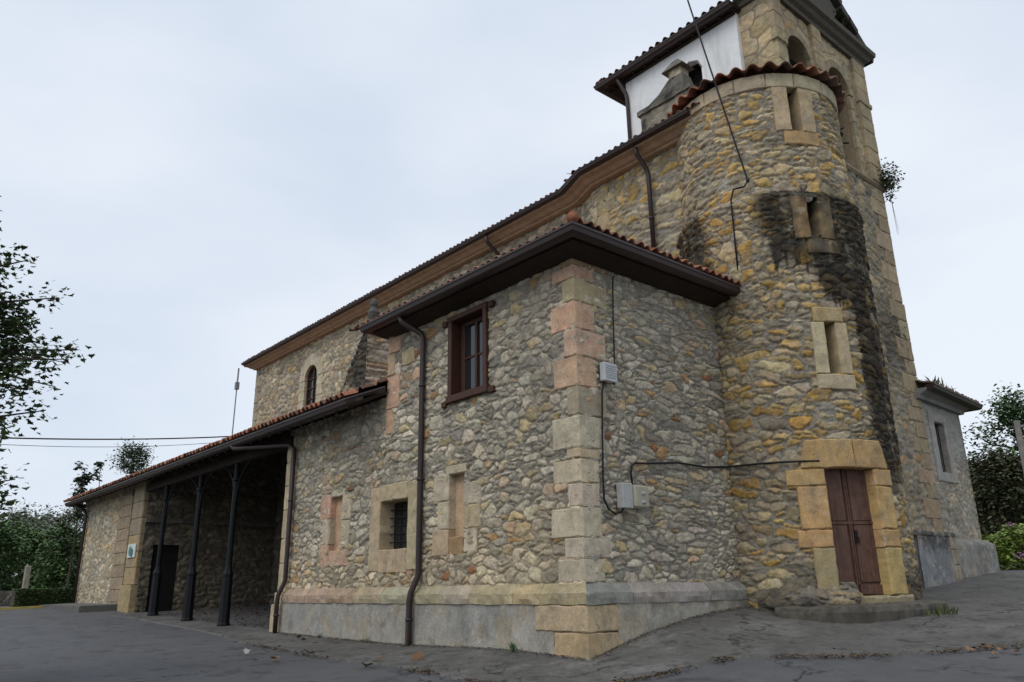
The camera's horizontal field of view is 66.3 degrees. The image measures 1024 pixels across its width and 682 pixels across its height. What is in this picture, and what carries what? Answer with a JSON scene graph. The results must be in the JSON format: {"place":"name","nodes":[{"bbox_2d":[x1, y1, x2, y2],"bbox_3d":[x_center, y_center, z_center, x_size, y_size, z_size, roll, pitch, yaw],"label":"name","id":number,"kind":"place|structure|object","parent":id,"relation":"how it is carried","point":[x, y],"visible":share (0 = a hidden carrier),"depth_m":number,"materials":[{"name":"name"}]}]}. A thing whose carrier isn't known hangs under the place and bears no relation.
{"place":"outdoors","nodes":[
{"label":"outdoors","id":0,"kind":"place"},
{"bbox_2d":[0,570,1023,681],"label":"road","id":1,"kind":"structure","parent":0,"point":[44,645],"depth_m":13.14,"materials":[{"name":"grey asphalt"}]},
{"bbox_2d":[0,605,44,609],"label":"kerb","id":2,"kind":"structure","parent":1,"relation":"on","point":[23,607],"depth_m":31.88,"materials":[{"name":"yellow paint"}]},
{"bbox_2d":[21,566,31,588],"bbox_3d":[-22.175,11.251,35.694,0.240,1.950,0.240,14,-23,-38],"label":"stone post","id":3,"kind":"object","parent":1,"relation":"on","point":[26,577],"visible":0.46,"depth_m":35.75,"materials":[{"name":"grey stone"}]},
{"bbox_2d":[9,588,73,606],"bbox_3d":[-20.063,11.138,33.715,2.674,1.015,1.135,14,-23,-38],"label":"hedge","id":4,"kind":"object","parent":1,"relation":"on","point":[20,597],"visible":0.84,"depth_m":33.27,"materials":[{"name":"green plant"}]},
{"bbox_2d":[0,196,94,526],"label":"plane tree","id":5,"kind":"object","parent":1,"relation":"on","point":[11,354],"visible":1,"depth_m":12.25,"materials":[{"name":"green plant"}]},
{"bbox_2d":[49,461,98,587],"bbox_3d":[-20.775,9.189,37.242,1.937,6.894,1.943,14,-23,-38],"label":"young tree","id":6,"kind":"object","parent":1,"relation":"on","point":[81,481],"visible":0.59,"depth_m":37.29,"materials":[{"name":"green plant"}]},
{"bbox_2d":[264,594,274,605],"bbox_3d":[-6.343,8.924,26.587,0.610,0.720,8.700,14,-23,-38],"label":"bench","id":7,"kind":"object","parent":1,"relation":"on","point":[272,597],"visible":0.07,"depth_m":29.25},
{"bbox_2d":[0,0,1023,575],"label":"sky","id":8,"kind":"structure","parent":0,"point":[208,182],"materials":[{"name":"white"}]},
{"bbox_2d":[111,572,1023,681],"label":"pavement","id":9,"kind":"structure","parent":0,"point":[991,608],"depth_m":11.87,"materials":[{"name":"asphalt"}]},
{"bbox_2d":[160,607,269,627],"bbox_3d":[-7.815,8.441,24.086,3.295,0.421,10.274,14,-23,-38],"label":"debris","id":10,"kind":"object","parent":9,"relation":"on","point":[264,609],"visible":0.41,"depth_m":24.77,"materials":[{"name":"grey plant"}]},
{"bbox_2d":[410,650,423,659],"bbox_3d":[-1.549,5.096,12.722,0.262,0.177,0.240,-2,-18,4],"label":"fallen leaf","id":11,"kind":"object","parent":9,"relation":"on","point":[418,655],"visible":1,"depth_m":12.76,"materials":[{"name":"brown plant"}]},
{"bbox_2d":[509,641,520,651],"bbox_3d":[0.069,4.835,12.435,0.236,0.168,0.242,-3,-18,8],"label":"weed","id":12,"kind":"object","parent":9,"relation":"on","point":[512,646],"visible":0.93,"depth_m":12.39,"materials":[{"name":"green plant"}]},
{"bbox_2d":[277,605,753,661],"bbox_3d":[-1.548,5.347,14.616,4.092,0.658,11.315,30,-35,-58],"label":"debris","id":13,"kind":"object","parent":9,"relation":"on","point":[596,655],"visible":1,"depth_m":12.92,"materials":[{"name":"brown plant"}]},
{"bbox_2d":[38,0,1000,659],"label":"church","id":14,"kind":"structure","parent":9,"relation":"on","point":[410,456],"depth_m":15.35,"materials":[{"name":"stone"},{"name":"tile"},{"name":"timber"}]},
{"bbox_2d":[127,543,136,557],"bbox_3d":[-13.873,7.647,28.571,0.063,0.480,0.920,14,-23,-38],"label":"plaque","id":15,"kind":"object","parent":14,"relation":"attached to","point":[131,552],"visible":1,"depth_m":28.46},
{"bbox_2d":[145,545,178,611],"bbox_3d":[-12.675,8.648,28.346,1.050,2.600,0.080,14,-23,-38],"label":"door","id":16,"kind":"structure","parent":14,"relation":"in","point":[169,555],"depth_m":28.42,"materials":[{"name":"black wood"}]},
{"bbox_2d":[232,368,239,434],"bbox_3d":[-11.313,2.755,32.005,0.140,3.401,0.160,14,-23,-38],"label":"antenna","id":17,"kind":"object","parent":14,"relation":"on","point":[237,384],"visible":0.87,"depth_m":32.20,"materials":[{"name":"metal"}]},
{"bbox_2d":[0,443,206,446],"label":"overhead cable","id":18,"kind":"object","parent":17,"relation":"attached to","point":[124,446],"visible":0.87,"depth_m":28.45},
{"bbox_2d":[0,436,226,439],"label":"overhead cable","id":19,"kind":"object","parent":17,"relation":"attached to","point":[113,439],"visible":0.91,"depth_m":28.21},
{"bbox_2d":[298,353,323,408],"bbox_3d":[-7.955,1.844,31.718,0.478,2.674,2.055,14,-23,-38],"label":"arched window","id":20,"kind":"structure","parent":14,"relation":"in","point":[310,388],"depth_m":31.85,"materials":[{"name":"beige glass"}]},
{"bbox_2d":[368,480,416,573],"bbox_3d":[-2.280,3.839,16.100,0.448,1.799,1.823,14,-23,-38],"label":"barred window","id":21,"kind":"structure","parent":14,"relation":"in","point":[392,533],"depth_m":16.26,"materials":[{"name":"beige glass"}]},
{"bbox_2d":[441,300,495,408],"bbox_3d":[-0.734,0.297,15.162,0.425,1.820,1.610,14,-23,-38],"label":"window","id":22,"kind":"structure","parent":14,"relation":"in","point":[468,347],"depth_m":15.30,"materials":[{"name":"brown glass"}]},
{"bbox_2d":[600,362,616,383],"bbox_3d":[1.614,0.530,13.090,0.320,0.320,0.116,14,-23,-38],"label":"junction box","id":23,"kind":"object","parent":14,"relation":"attached to","point":[608,372],"visible":1,"depth_m":13.02,"materials":[{"name":"grey plastic"}]},
{"bbox_2d":[601,381,624,514],"bbox_3d":[1.606,1.708,12.699,0.450,2.172,0.047,11,-21,-32],"label":"wall cable","id":24,"kind":"object","parent":14,"relation":"attached to","point":[613,512],"depth_m":12.53,"materials":[{"name":"black rubber"}]},
{"bbox_2d":[612,276,617,384],"bbox_3d":[1.726,-0.212,13.458,0.245,2.002,0.043,14,-23,-38],"label":"wall cable","id":25,"kind":"object","parent":14,"relation":"attached to","point":[613,319],"depth_m":13.56,"materials":[{"name":"black rubber"}]},
{"bbox_2d":[616,482,648,508],"bbox_3d":[1.973,2.511,12.673,0.600,0.400,0.225,14,-23,-38],"label":"meter box","id":26,"kind":"object","parent":14,"relation":"attached to","point":[630,496],"visible":1,"depth_m":12.58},
{"bbox_2d":[687,0,747,270],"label":"service cable","id":27,"kind":"object","parent":14,"relation":"attached to","point":[730,131],"visible":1,"depth_m":16.33,"materials":[{"name":"black rubber"}]},
{"bbox_2d":[630,460,819,484],"bbox_3d":[3.545,2.381,13.904,3.684,0.546,1.176,4,-18,-16],"label":"wall cable","id":28,"kind":"object","parent":14,"relation":"attached to","point":[646,463],"depth_m":14.01,"materials":[{"name":"black rubber"}]},
{"bbox_2d":[789,58,795,65],"bbox_3d":[7.587,-7.544,21.860,1.151,0.940,0.715,3,-18,-13],"label":"bell","id":29,"kind":"object","parent":14,"relation":"hanging from","point":[792,62],"visible":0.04,"depth_m":22.11,"materials":[{"name":"brown metal"}]},
{"bbox_2d":[771,87,819,147],"bbox_3d":[5.860,-4.656,16.540,0.927,1.492,0.606,2,-18,-8],"label":"slit window","id":30,"kind":"structure","parent":14,"relation":"in","point":[792,112],"depth_m":16.28,"materials":[{"name":"beige stone"}]},
{"bbox_2d":[790,196,840,255],"bbox_3d":[5.935,-2.271,15.656,0.925,1.376,0.603,2,-18,-8],"label":"slit window","id":31,"kind":"structure","parent":14,"relation":"in","point":[814,217],"depth_m":15.39,"materials":[{"name":"beige stone"}]},
{"bbox_2d":[810,307,855,390],"bbox_3d":[5.946,0.193,14.828,0.766,1.613,0.515,2,-18,-8],"label":"slit window","id":32,"kind":"structure","parent":14,"relation":"in","point":[832,354],"depth_m":14.63,"materials":[{"name":"beige stone"}]},
{"bbox_2d":[833,5,845,25],"bbox_3d":[9.761,-9.636,23.345,0.368,0.556,0.588,-9,-19,25],"label":"wall plant","id":33,"kind":"object","parent":14,"relation":"attached to","point":[839,19],"depth_m":23.29,"materials":[{"name":"green plant"}]},
{"bbox_2d":[838,117,848,143],"bbox_3d":[9.279,-6.114,22.851,0.806,1.522,1.167,-8,-19,20],"label":"bell","id":34,"kind":"object","parent":14,"relation":"hanging from","point":[841,133],"visible":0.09,"depth_m":22.20,"materials":[{"name":"brown metal"}]},
{"bbox_2d":[824,469,883,595],"bbox_3d":[5.987,3.335,13.868,1.041,2.232,0.133,2,-18,-8],"label":"door","id":35,"kind":"structure","parent":14,"relation":"in","point":[852,527],"depth_m":13.84,"materials":[{"name":"brown wood"}]},
{"bbox_2d":[877,157,905,233],"bbox_3d":[11.168,-4.280,22.958,1.224,2.286,0.970,14,-23,-38],"label":"wall plant","id":36,"kind":"object","parent":14,"relation":"attached to","point":[886,182],"depth_m":23.02,"materials":[{"name":"green plant"}]},
{"bbox_2d":[918,376,956,391],"bbox_3d":[12.125,1.247,22.116,0.619,0.420,2.535,-16,-23,40],"label":"weed","id":37,"kind":"object","parent":14,"relation":"on","point":[937,381],"visible":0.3,"depth_m":21.76,"materials":[{"name":"green plant"}]},
{"bbox_2d":[926,411,958,483],"bbox_3d":[11.724,2.974,21.696,1.262,1.909,0.426,14,-23,-38],"label":"window","id":38,"kind":"structure","parent":14,"relation":"in","point":[940,438],"depth_m":21.66,"materials":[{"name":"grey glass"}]},
{"bbox_2d":[231,640,1023,681],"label":"debris","id":39,"kind":"object","parent":9,"relation":"on","point":[416,670],"visible":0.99,"depth_m":10.38,"materials":[{"name":"brown plant"}]},
{"bbox_2d":[925,605,958,616],"bbox_3d":[7.127,4.446,12.979,0.786,0.213,0.470,14,-23,-38],"label":"weed","id":40,"kind":"object","parent":9,"relation":"on","point":[943,611],"visible":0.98,"depth_m":12.90,"materials":[{"name":"green plant"}]},
{"bbox_2d":[999,563,1023,569],"bbox_3d":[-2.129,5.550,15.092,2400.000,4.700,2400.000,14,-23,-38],"label":"ground","id":41,"kind":"structure","parent":0,"point":[1012,566],"depth_m":26.10,"materials":[{"name":"soil"}]},
{"bbox_2d":[0,591,11,605],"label":"boundary wall","id":42,"kind":"structure","parent":41,"relation":"on","point":[5,599],"depth_m":36.27,"materials":[{"name":"grey concrete"}]},
{"bbox_2d":[0,502,49,588],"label":"broadleaf tree","id":43,"kind":"object","parent":41,"relation":"on","point":[25,517],"visible":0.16,"depth_m":69.50,"materials":[{"name":"green plant"}]},
{"bbox_2d":[0,512,50,590],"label":"broadleaf tree","id":44,"kind":"object","parent":41,"relation":"on","point":[18,543],"visible":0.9,"depth_m":45.72,"materials":[{"name":"green plant"}]},
{"bbox_2d":[0,518,74,590],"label":"broadleaf tree","id":45,"kind":"object","parent":41,"relation":"on","point":[31,534],"visible":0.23,"depth_m":47.96,"materials":[{"name":"green plant"}]},
{"bbox_2d":[1,511,77,588],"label":"woodland","id":46,"kind":"object","parent":41,"relation":"on","point":[37,516],"visible":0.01,"depth_m":90.22,"materials":[{"name":"green plant"}]},
{"bbox_2d":[17,498,83,584],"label":"broadleaf tree","id":47,"kind":"object","parent":41,"relation":"on","point":[66,517],"visible":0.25,"depth_m":68.27,"materials":[{"name":"green plant"}]},
{"bbox_2d":[29,519,82,587],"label":"broadleaf tree","id":48,"kind":"object","parent":41,"relation":"on","point":[56,571],"visible":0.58,"depth_m":43.07,"materials":[{"name":"green plant"}]},
{"bbox_2d":[77,461,104,547],"bbox_3d":[-20.871,9.512,38.862,1.393,7.181,1.160,5,-18,-18],"label":"young tree","id":49,"kind":"object","parent":41,"relation":"on","point":[98,464],"visible":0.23,"depth_m":39.70,"materials":[{"name":"green plant"}]},
{"bbox_2d":[104,436,157,475],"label":"eucalyptus","id":50,"kind":"object","parent":41,"relation":"on","point":[133,454],"visible":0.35,"depth_m":62.85,"materials":[{"name":"green plant"}]},
{"bbox_2d":[966,443,1013,548],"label":"broadleaf tree","id":51,"kind":"object","parent":41,"relation":"on","point":[973,486],"visible":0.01,"depth_m":41.62,"materials":[{"name":"green plant"}]},
{"bbox_2d":[962,380,1023,514],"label":"broadleaf tree","id":52,"kind":"object","parent":41,"relation":"on","point":[1012,409],"visible":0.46,"depth_m":40.86,"materials":[{"name":"green plant"}]},
{"bbox_2d":[968,431,1023,561],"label":"broadleaf tree","id":53,"kind":"object","parent":41,"relation":"on","point":[1002,472],"visible":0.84,"depth_m":34.69,"materials":[{"name":"green plant"}]},
{"bbox_2d":[982,522,1023,569],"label":"hydrangea","id":54,"kind":"object","parent":41,"relation":"on","point":[1007,543],"visible":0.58,"depth_m":24.60,"materials":[{"name":"green plant"}]},
{"bbox_2d":[986,441,1023,520],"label":"broadleaf tree","id":55,"kind":"object","parent":41,"relation":"on","point":[1014,452],"visible":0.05,"depth_m":36.57,"materials":[{"name":"green plant"}]},
{"bbox_2d":[1013,420,1023,472],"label":"utility pole","id":56,"kind":"object","parent":41,"relation":"on","point":[1018,432],"visible":1,"depth_m":31.98,"materials":[{"name":"grey concrete"}]}
]}

